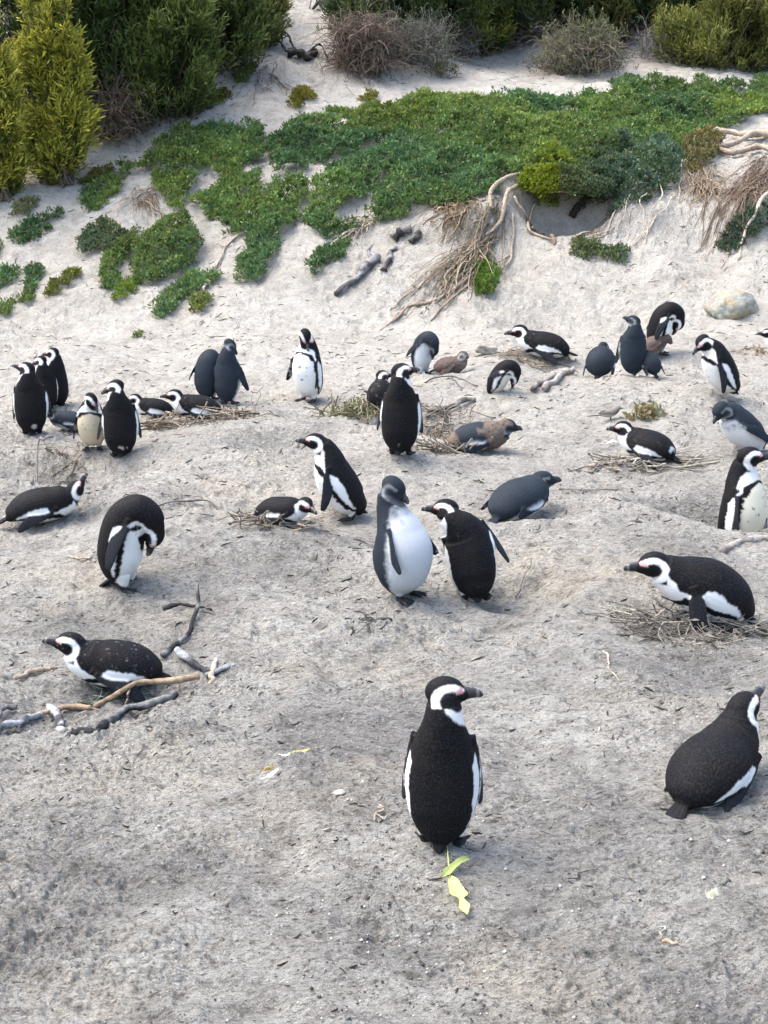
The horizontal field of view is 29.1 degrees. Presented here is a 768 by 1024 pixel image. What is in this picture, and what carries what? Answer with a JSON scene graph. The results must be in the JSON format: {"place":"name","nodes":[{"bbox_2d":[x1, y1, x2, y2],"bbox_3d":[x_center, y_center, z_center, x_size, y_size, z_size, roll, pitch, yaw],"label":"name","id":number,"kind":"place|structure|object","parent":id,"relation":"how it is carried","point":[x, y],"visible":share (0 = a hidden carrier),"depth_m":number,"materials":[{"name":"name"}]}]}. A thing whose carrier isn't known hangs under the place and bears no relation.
{"place":"outdoors","nodes":[
{"label":"outdoors","id":0,"kind":"place"},
{"bbox_2d":[0,0,767,1023],"bbox_3d":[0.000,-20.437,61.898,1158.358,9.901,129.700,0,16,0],"label":"sand ground","id":1,"kind":"structure","parent":0,"point":[128,968],"depth_m":6.56,"materials":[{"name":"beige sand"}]},
{"bbox_2d":[0,1,43,202],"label":"leafy shrub","id":2,"kind":"object","parent":1,"relation":"on","point":[14,156],"visible":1,"depth_m":16.04,"materials":[{"name":"green plant"}]},
{"bbox_2d":[8,194,40,217],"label":"leafy clump","id":3,"kind":"object","parent":1,"relation":"on","point":[28,202],"visible":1,"depth_m":16.09,"materials":[{"name":"green plant"}]},
{"bbox_2d":[12,362,52,435],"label":"penguin","id":4,"kind":"object","parent":1,"relation":"on","point":[32,407],"visible":1,"depth_m":10.17,"materials":[{"name":"black"}]},
{"bbox_2d":[5,206,64,244],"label":"leafy clump","id":5,"kind":"object","parent":1,"relation":"on","point":[32,221],"visible":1,"depth_m":15.87,"materials":[{"name":"green plant"}]},
{"bbox_2d":[0,473,87,532],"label":"penguin","id":6,"kind":"object","parent":1,"relation":"on","point":[27,509],"visible":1,"depth_m":8.43,"materials":[{"name":"black"}]},
{"bbox_2d":[32,355,57,408],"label":"penguin","id":7,"kind":"object","parent":1,"relation":"on","point":[45,374],"visible":0.66,"depth_m":10.82,"materials":[{"name":"black"}]},
{"bbox_2d":[2,0,108,187],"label":"leafy shrub","id":8,"kind":"object","parent":1,"relation":"on","point":[56,73],"visible":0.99,"depth_m":16.20,"materials":[{"name":"green plant"}]},
{"bbox_2d":[42,347,68,406],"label":"penguin","id":9,"kind":"object","parent":1,"relation":"on","point":[55,363],"visible":0.66,"depth_m":10.90,"materials":[{"name":"black"}]},
{"bbox_2d":[42,266,82,297],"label":"leafy clump","id":10,"kind":"object","parent":1,"relation":"on","point":[53,285],"visible":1,"depth_m":15.02,"materials":[{"name":"green plant"}]},
{"bbox_2d":[47,409,77,432],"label":"penguin","id":11,"kind":"object","parent":1,"relation":"on","point":[65,419],"visible":0.56,"depth_m":10.40,"materials":[{"name":"black"}]},
{"bbox_2d":[0,0,142,108],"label":"leafy shrub","id":12,"kind":"object","parent":1,"relation":"on","point":[13,25],"visible":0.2,"depth_m":16.91,"materials":[{"name":"green plant"}]},
{"bbox_2d":[73,392,103,450],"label":"penguin","id":13,"kind":"object","parent":1,"relation":"on","point":[88,416],"visible":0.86,"depth_m":9.92,"materials":[{"name":"black"}]},
{"bbox_2d":[76,173,123,210],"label":"leafy clump","id":14,"kind":"object","parent":1,"relation":"on","point":[89,194],"visible":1,"depth_m":16.33,"materials":[{"name":"green plant"}]},
{"bbox_2d":[75,214,128,253],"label":"leafy clump","id":15,"kind":"object","parent":1,"relation":"on","point":[86,241],"visible":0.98,"depth_m":15.63,"materials":[{"name":"green plant"}]},
{"bbox_2d":[42,632,171,702],"bbox_3d":[-1.150,0.624,6.301,0.489,0.279,0.335,7,18,21],"label":"penguin","id":16,"kind":"object","parent":1,"relation":"on","point":[115,664],"visible":0.93,"depth_m":6.18,"materials":[{"name":"black"}]},
{"bbox_2d":[36,672,199,714],"bbox_3d":[-1.099,0.754,6.125,0.679,0.126,0.097,-5,17,-15],"label":"driftwood stick","id":17,"kind":"object","parent":1,"relation":"on","point":[156,681],"visible":0.97,"depth_m":6.16,"materials":[{"name":"brown wood"}]},
{"bbox_2d":[97,379,141,456],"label":"penguin","id":18,"kind":"object","parent":1,"relation":"on","point":[119,422],"visible":1,"depth_m":9.79,"materials":[{"name":"black"}]},
{"bbox_2d":[97,224,144,290],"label":"leafy clump","id":19,"kind":"object","parent":1,"relation":"on","point":[125,243],"visible":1,"depth_m":15.29,"materials":[{"name":"green plant"}]},
{"bbox_2d":[70,0,174,114],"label":"leafy shrub","id":20,"kind":"object","parent":1,"relation":"on","point":[107,56],"visible":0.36,"depth_m":17.07,"materials":[{"name":"green plant"}]},
{"bbox_2d":[80,57,169,152],"bbox_3d":[-3.137,-4.712,17.155,1.280,1.123,1.279,0,16,0],"label":"dead shrub","id":21,"kind":"object","parent":1,"relation":"on","point":[110,124],"visible":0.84,"depth_m":17.04,"materials":[{"name":"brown plant"}]},
{"bbox_2d":[109,274,142,301],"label":"leafy clump","id":22,"kind":"object","parent":1,"relation":"on","point":[128,284],"visible":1,"depth_m":14.94,"materials":[{"name":"green plant"}]},
{"bbox_2d":[97,494,164,593],"bbox_3d":[-1.226,0.150,7.129,0.343,0.477,0.319,2,17,8],"label":"penguin","id":23,"kind":"object","parent":1,"relation":"on","point":[131,525],"visible":1,"depth_m":7.05,"materials":[{"name":"black"}]},
{"bbox_2d":[96,689,178,729],"bbox_3d":[-1.035,0.798,5.951,0.162,0.131,0.573,7,18,22],"label":"driftwood stick","id":24,"kind":"object","parent":1,"relation":"on","point":[139,706],"visible":0.95,"depth_m":6.08,"materials":[{"name":"grey wood"}]},
{"bbox_2d":[114,184,167,222],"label":"dry stems","id":25,"kind":"object","parent":1,"relation":"on","point":[153,200],"visible":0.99,"depth_m":16.19,"materials":[{"name":"beige plant"}]},
{"bbox_2d":[128,394,175,418],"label":"penguin","id":26,"kind":"object","parent":1,"relation":"on","point":[148,407],"visible":0.84,"depth_m":10.71,"materials":[{"name":"black"}]},
{"bbox_2d":[91,0,241,126],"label":"leafy shrub","id":27,"kind":"object","parent":1,"relation":"on","point":[188,38],"visible":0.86,"depth_m":17.13,"materials":[{"name":"green plant"}]},
{"bbox_2d":[128,206,204,283],"bbox_3d":[-2.260,-2.812,15.485,0.783,0.708,1.201,0,16,0],"label":"leafy clump","id":28,"kind":"object","parent":1,"relation":"on","point":[183,236],"visible":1,"depth_m":15.37,"materials":[{"name":"green plant"}]},
{"bbox_2d":[148,165,198,207],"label":"leafy clump","id":29,"kind":"object","parent":1,"relation":"on","point":[178,177],"visible":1,"depth_m":16.32,"materials":[{"name":"green plant"}]},
{"bbox_2d":[160,583,200,657],"bbox_3d":[-0.896,0.489,6.723,0.078,0.137,0.628,2,17,8],"label":"driftwood stick","id":30,"kind":"object","parent":1,"relation":"on","point":[171,648],"visible":0.98,"depth_m":6.65,"materials":[{"name":"grey wood"}]},
{"bbox_2d":[147,265,222,318],"bbox_3d":[-2.078,-2.225,14.874,0.474,0.433,0.934,12,20,35],"label":"leafy clump","id":31,"kind":"object","parent":1,"relation":"on","point":[190,281],"visible":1,"depth_m":14.92,"materials":[{"name":"green plant"}]},
{"bbox_2d":[186,289,215,313],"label":"leafy clump","id":32,"kind":"object","parent":1,"relation":"on","point":[199,299],"visible":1,"depth_m":14.65,"materials":[{"name":"green plant"}]},
{"bbox_2d":[139,401,267,430],"bbox_3d":[-1.314,-0.686,10.440,1.082,0.242,0.429,0,16,0],"label":"twig nest","id":33,"kind":"object","parent":1,"relation":"on","point":[163,421],"visible":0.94,"depth_m":10.40,"materials":[{"name":"brown wood"}]},
{"bbox_2d":[160,389,227,418],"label":"penguin","id":34,"kind":"object","parent":33,"relation":"on","point":[188,403],"visible":0.81,"depth_m":10.48,"materials":[{"name":"black"}]},
{"bbox_2d":[189,349,218,399],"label":"penguin","id":35,"kind":"object","parent":1,"relation":"on","point":[203,370],"visible":0.76,"depth_m":11.24,"materials":[{"name":"black"}]},
{"bbox_2d":[214,338,248,403],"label":"penguin","id":36,"kind":"object","parent":1,"relation":"on","point":[230,378],"visible":1,"depth_m":11.16,"materials":[{"name":"black"}]},
{"bbox_2d":[210,0,288,74],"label":"leafy shrub","id":37,"kind":"object","parent":1,"relation":"on","point":[245,21],"visible":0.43,"depth_m":18.28,"materials":[{"name":"green plant"}]},
{"bbox_2d":[232,221,281,282],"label":"leafy clump","id":38,"kind":"object","parent":1,"relation":"on","point":[246,261],"visible":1,"depth_m":15.21,"materials":[{"name":"green plant"}]},
{"bbox_2d":[229,0,294,49],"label":"leafy shrub","id":39,"kind":"object","parent":1,"relation":"on","point":[286,7],"visible":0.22,"depth_m":19.18,"materials":[{"name":"green plant"}]},
{"bbox_2d":[225,55,299,105],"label":"dry stems","id":40,"kind":"object","parent":1,"relation":"on","point":[271,74],"visible":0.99,"depth_m":18.52,"materials":[{"name":"brown plant"}]},
{"bbox_2d":[216,508,318,530],"bbox_3d":[-0.614,0.041,7.816,0.547,0.128,0.298,0,16,0],"label":"twig nest","id":41,"kind":"object","parent":1,"relation":"on","point":[260,520],"visible":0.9,"depth_m":7.76,"materials":[{"name":"brown wood"}]},
{"bbox_2d":[253,497,316,524],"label":"penguin","id":42,"kind":"object","parent":41,"relation":"on","point":[293,509],"visible":0.88,"depth_m":7.79,"materials":[{"name":"black"}]},
{"bbox_2d":[285,84,318,109],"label":"leafy clump","id":43,"kind":"object","parent":1,"relation":"on","point":[299,91],"visible":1,"depth_m":18.14,"materials":[{"name":"green plant"}]},
{"bbox_2d":[276,31,328,61],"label":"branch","id":44,"kind":"object","parent":1,"relation":"on","point":[299,53],"visible":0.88,"depth_m":19.18,"materials":[{"name":"grey wood"}]},
{"bbox_2d":[286,328,322,403],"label":"penguin","id":45,"kind":"object","parent":1,"relation":"on","point":[305,369],"visible":1,"depth_m":11.36,"materials":[{"name":"black"}]},
{"bbox_2d":[303,234,351,274],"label":"leafy clump","id":46,"kind":"object","parent":1,"relation":"on","point":[337,250],"visible":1,"depth_m":15.20,"materials":[{"name":"green plant"}]},
{"bbox_2d":[295,433,367,521],"bbox_3d":[-0.283,-0.204,8.485,0.347,0.505,0.290,-13,21,-37],"label":"penguin","id":47,"kind":"object","parent":1,"relation":"on","point":[339,485],"visible":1,"depth_m":8.40,"materials":[{"name":"black"}]},
{"bbox_2d":[303,388,379,423],"bbox_3d":[-0.171,-0.788,10.611,0.755,0.341,0.648,-9,19,-28],"label":"twig nest","id":48,"kind":"object","parent":1,"relation":"on","point":[356,408],"visible":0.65,"depth_m":10.51,"materials":[{"name":"beige plant"}]},
{"bbox_2d":[366,370,391,412],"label":"penguin","id":49,"kind":"object","parent":48,"relation":"on","point":[377,388],"visible":0.71,"depth_m":10.54,"materials":[{"name":"black"}]},
{"bbox_2d":[334,245,380,296],"bbox_3d":[-0.264,-2.450,15.010,0.144,0.452,0.756,9,19,29],"label":"log","id":50,"kind":"object","parent":1,"relation":"on","point":[372,260],"visible":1,"depth_m":15.01,"materials":[{"name":"grey wood"}]},
{"bbox_2d":[297,0,421,86],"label":"dead shrub","id":51,"kind":"object","parent":1,"relation":"on","point":[353,43],"visible":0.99,"depth_m":18.96,"materials":[{"name":"brown plant"}]},
{"bbox_2d":[316,0,447,48],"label":"leafy shrub","id":52,"kind":"object","parent":1,"relation":"on","point":[406,6],"visible":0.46,"depth_m":19.84,"materials":[{"name":"green plant"}]},
{"bbox_2d":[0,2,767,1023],"bbox_3d":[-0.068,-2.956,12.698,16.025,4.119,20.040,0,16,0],"label":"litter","id":53,"kind":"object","parent":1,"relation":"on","point":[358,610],"visible":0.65,"depth_m":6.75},
{"bbox_2d":[377,363,422,454],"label":"penguin","id":54,"kind":"object","parent":1,"relation":"on","point":[400,418],"visible":1,"depth_m":9.28,"materials":[{"name":"black"}]},
{"bbox_2d":[372,475,438,604],"bbox_3d":[0.092,0.123,7.076,0.293,0.598,0.361,10,19,31],"label":"penguin","id":55,"kind":"object","parent":1,"relation":"on","point":[405,549],"visible":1,"depth_m":6.99,"materials":[{"name":"white"}]},
{"bbox_2d":[364,0,476,76],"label":"dead shrub","id":56,"kind":"object","parent":1,"relation":"on","point":[422,35],"visible":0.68,"depth_m":19.36,"materials":[{"name":"grey plant"}]},
{"bbox_2d":[406,331,438,373],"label":"penguin","id":57,"kind":"object","parent":1,"relation":"on","point":[423,351],"visible":0.95,"depth_m":12.56,"materials":[{"name":"black"}]},
{"bbox_2d":[333,0,543,43],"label":"leafy shrub","id":58,"kind":"object","parent":1,"relation":"on","point":[459,4],"visible":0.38,"depth_m":20.61,"materials":[{"name":"green plant"}]},
{"bbox_2d":[115,70,767,237],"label":"ground cover","id":59,"kind":"object","parent":1,"relation":"on","point":[527,114],"visible":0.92,"depth_m":16.85,"materials":[{"name":"green plant"}]},
{"bbox_2d":[402,676,482,853],"bbox_3d":[0.185,0.802,4.745,0.267,0.579,0.227,2,16,6],"label":"penguin","id":60,"kind":"object","parent":1,"relation":"on","point":[442,786],"visible":1,"depth_m":4.67,"materials":[{"name":"black"}]},
{"bbox_2d":[413,434,477,454],"bbox_3d":[0.330,-0.433,9.645,0.680,0.176,0.238,0,16,0],"label":"twig nest","id":61,"kind":"object","parent":1,"relation":"on","point":[436,446],"visible":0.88,"depth_m":9.62,"materials":[{"name":"brown wood"}]},
{"bbox_2d":[429,351,468,375],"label":"penguin","id":62,"kind":"object","parent":1,"relation":"on","point":[451,364],"visible":0.91,"depth_m":12.39,"materials":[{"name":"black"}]},
{"bbox_2d":[390,196,514,319],"bbox_3d":[0.852,-2.614,15.073,0.906,1.080,2.060,9,19,29],"label":"root tangle","id":63,"kind":"object","parent":1,"relation":"on","point":[478,250],"visible":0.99,"depth_m":15.12,"materials":[{"name":"brown plant"}]},
{"bbox_2d":[413,193,507,252],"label":"dry stems","id":64,"kind":"object","parent":63,"relation":"on","point":[445,207],"visible":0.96,"depth_m":15.51,"materials":[{"name":"brown plant"}]},
{"bbox_2d":[441,845,469,913],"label":"leafy stalk","id":65,"kind":"object","parent":1,"relation":"on","point":[457,889],"visible":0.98,"depth_m":4.52,"materials":[{"name":"yellow plant"}]},
{"bbox_2d":[421,398,495,435],"bbox_3d":[0.450,-0.678,10.564,0.681,0.263,0.332,5,17,16],"label":"twig nest","id":66,"kind":"object","parent":1,"relation":"on","point":[445,414],"visible":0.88,"depth_m":10.55,"materials":[{"name":"brown wood"}]},
{"bbox_2d":[421,499,509,602],"bbox_3d":[0.399,0.175,7.247,0.354,0.494,0.279,12,20,36],"label":"penguin","id":67,"kind":"object","parent":1,"relation":"on","point":[470,542],"visible":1,"depth_m":7.13,"materials":[{"name":"black"}]},
{"bbox_2d":[439,6,500,60],"bbox_3d":[1.036,-6.733,20.868,1.229,0.837,1.126,0,16,0],"label":"dead shrub","id":68,"kind":"object","parent":1,"relation":"on","point":[464,45],"visible":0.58,"depth_m":20.73,"materials":[{"name":"grey plant"}]},
{"bbox_2d":[452,0,517,58],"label":"leafy shrub","id":69,"kind":"object","parent":1,"relation":"on","point":[500,35],"visible":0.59,"depth_m":20.87,"materials":[{"name":"green plant"}]},
{"bbox_2d":[448,418,522,453],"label":"penguin","id":70,"kind":"object","parent":1,"relation":"on","point":[488,435],"visible":0.88,"depth_m":9.68,"materials":[{"name":"black"}]},
{"bbox_2d":[471,253,502,296],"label":"leafy clump","id":71,"kind":"object","parent":1,"relation":"on","point":[487,281],"visible":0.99,"depth_m":14.82,"materials":[{"name":"green plant"}]},
{"bbox_2d":[487,360,520,393],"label":"penguin","id":72,"kind":"object","parent":1,"relation":"on","point":[502,373],"visible":1,"depth_m":10.88,"materials":[{"name":"black"}]},
{"bbox_2d":[481,471,561,523],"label":"penguin","id":73,"kind":"object","parent":1,"relation":"on","point":[520,498],"visible":0.98,"depth_m":8.36,"materials":[{"name":"black"}]},
{"bbox_2d":[494,1,565,49],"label":"dead shrub","id":74,"kind":"object","parent":1,"relation":"on","point":[529,29],"visible":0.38,"depth_m":21.22,"materials":[{"name":"plant"}]},
{"bbox_2d":[484,346,576,372],"bbox_3d":[1.304,-1.355,12.988,0.733,0.202,0.514,7,18,22],"label":"twig nest","id":75,"kind":"object","parent":1,"relation":"on","point":[509,352],"visible":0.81,"depth_m":12.91,"materials":[{"name":"brown wood"}]},
{"bbox_2d":[504,324,577,364],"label":"penguin","id":76,"kind":"object","parent":75,"relation":"on","point":[549,347],"visible":1,"depth_m":12.88,"materials":[{"name":"black"}]},
{"bbox_2d":[455,0,623,37],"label":"leafy shrub","id":77,"kind":"object","parent":1,"relation":"on","point":[551,9],"visible":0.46,"depth_m":21.07,"materials":[{"name":"green plant"}]},
{"bbox_2d":[516,139,576,207],"bbox_3d":[1.825,-3.697,16.126,0.591,0.721,1.175,7,18,22],"label":"bush","id":78,"kind":"object","parent":1,"relation":"on","point":[539,178],"visible":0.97,"depth_m":15.77,"materials":[{"name":"green plant"}]},
{"bbox_2d":[516,16,645,81],"bbox_3d":[2.685,-6.323,20.171,1.733,0.886,1.593,0,16,0],"label":"dead shrub","id":79,"kind":"object","parent":1,"relation":"on","point":[561,42],"visible":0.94,"depth_m":19.89,"materials":[{"name":"grey plant"}]},
{"bbox_2d":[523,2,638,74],"bbox_3d":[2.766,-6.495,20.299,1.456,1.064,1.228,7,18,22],"label":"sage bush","id":80,"kind":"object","parent":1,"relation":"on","point":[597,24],"visible":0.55,"depth_m":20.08,"materials":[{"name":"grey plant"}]},
{"bbox_2d":[583,342,615,378],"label":"penguin","id":81,"kind":"object","parent":1,"relation":"on","point":[600,360],"visible":0.98,"depth_m":11.63,"materials":[{"name":"black"}]},
{"bbox_2d":[568,233,631,263],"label":"leafy clump","id":82,"kind":"object","parent":1,"relation":"on","point":[580,241],"visible":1,"depth_m":15.29,"materials":[{"name":"green plant"}]},
{"bbox_2d":[555,125,686,215],"bbox_3d":[2.751,-3.804,16.374,1.127,0.921,2.438,11,20,33],"label":"bush","id":83,"kind":"object","parent":1,"relation":"on","point":[599,180],"visible":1,"depth_m":15.97,"materials":[{"name":"green plant"}]},
{"bbox_2d":[553,0,694,47],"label":"leafy shrub","id":84,"kind":"object","parent":1,"relation":"on","point":[617,10],"visible":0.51,"depth_m":21.14,"materials":[{"name":"green plant"}]},
{"bbox_2d":[615,315,646,375],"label":"penguin","id":85,"kind":"object","parent":1,"relation":"on","point":[631,351],"visible":0.98,"depth_m":11.18,"materials":[{"name":"black"}]},
{"bbox_2d":[620,399,668,421],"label":"wilted plant","id":86,"kind":"object","parent":1,"relation":"on","point":[643,409],"visible":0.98,"depth_m":10.41,"materials":[{"name":"beige plant"}]},
{"bbox_2d":[642,350,664,378],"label":"penguin","id":87,"kind":"object","parent":1,"relation":"on","point":[651,365],"visible":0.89,"depth_m":11.19,"materials":[{"name":"black"}]},
{"bbox_2d":[581,446,733,472],"bbox_3d":[1.757,-0.344,9.505,1.010,0.109,0.358,0,16,0],"label":"twig nest","id":88,"kind":"object","parent":1,"relation":"on","point":[621,459],"visible":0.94,"depth_m":9.45,"materials":[{"name":"brown wood"}]},
{"bbox_2d":[606,421,680,469],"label":"penguin","id":89,"kind":"object","parent":88,"relation":"on","point":[648,444],"visible":0.99,"depth_m":9.49,"materials":[{"name":"black"}]},
{"bbox_2d":[624,9,694,64],"bbox_3d":[3.997,-6.692,20.850,1.238,0.760,1.130,0,16,0],"label":"dead shrub","id":90,"kind":"object","parent":1,"relation":"on","point":[646,39],"visible":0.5,"depth_m":20.79,"materials":[{"name":"grey plant"}]},
{"bbox_2d":[646,302,684,355],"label":"penguin","id":91,"kind":"object","parent":1,"relation":"on","point":[666,318],"visible":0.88,"depth_m":12.99,"materials":[{"name":"black"}]},
{"bbox_2d":[626,0,707,27],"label":"leafy shrub","id":92,"kind":"object","parent":1,"relation":"on","point":[640,2],"visible":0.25,"depth_m":21.06,"materials":[{"name":"green plant"}]},
{"bbox_2d":[580,596,767,647],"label":"twig nest","id":93,"kind":"object","parent":1,"relation":"on","point":[665,629],"visible":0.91,"depth_m":6.78,"materials":[{"name":"brown wood"}]},
{"bbox_2d":[623,551,762,636],"bbox_3d":[1.459,0.389,6.868,0.630,0.426,0.348,-9,19,-28],"label":"penguin","id":94,"kind":"object","parent":93,"relation":"on","point":[700,589],"visible":0.94,"depth_m":6.77,"materials":[{"name":"black"}]},
{"bbox_2d":[680,121,726,172],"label":"bush","id":95,"kind":"object","parent":1,"relation":"on","point":[704,142],"visible":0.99,"depth_m":16.94,"materials":[{"name":"green plant"}]},
{"bbox_2d":[667,162,742,245],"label":"dry stems","id":96,"kind":"object","parent":1,"relation":"on","point":[701,178],"visible":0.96,"depth_m":16.07,"materials":[{"name":"beige plant"}]},
{"bbox_2d":[648,0,767,73],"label":"leafy shrub","id":97,"kind":"object","parent":1,"relation":"on","point":[729,34],"visible":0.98,"depth_m":20.24,"materials":[{"name":"green plant"}]},
{"bbox_2d":[663,686,764,819],"bbox_3d":[1.173,0.844,5.209,0.270,0.327,0.620,13,21,38],"label":"penguin","id":98,"kind":"object","parent":1,"relation":"on","point":[717,760],"visible":0.99,"depth_m":5.11,"materials":[{"name":"black"}]},
{"bbox_2d":[692,334,740,394],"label":"penguin","id":99,"kind":"object","parent":1,"relation":"on","point":[720,369],"visible":1,"depth_m":10.64,"materials":[{"name":"black"}]},
{"bbox_2d":[687,154,767,267],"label":"fibrous roots","id":100,"kind":"object","parent":1,"relation":"on","point":[749,190],"visible":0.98,"depth_m":15.66,"materials":[{"name":"brown plant"}]},
{"bbox_2d":[703,290,758,319],"bbox_3d":[3.417,-2.006,14.458,0.532,0.302,0.343,-12,19,-14],"label":"rock","id":101,"kind":"object","parent":1,"relation":"on","point":[733,304],"visible":0.94,"depth_m":14.36,"materials":[{"name":"stone"}]},
{"bbox_2d":[712,401,767,451],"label":"penguin","id":102,"kind":"object","parent":1,"relation":"on","point":[740,426],"visible":0.91,"depth_m":9.53,"materials":[{"name":"white"}]},
{"bbox_2d":[713,198,767,252],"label":"leafy clump","id":103,"kind":"object","parent":1,"relation":"on","point":[730,240],"visible":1,"depth_m":15.33,"materials":[{"name":"green plant"}]},
{"bbox_2d":[717,446,767,531],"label":"penguin","id":104,"kind":"object","parent":1,"relation":"on","point":[743,506],"visible":0.81,"depth_m":8.35,"materials":[{"name":"black"}]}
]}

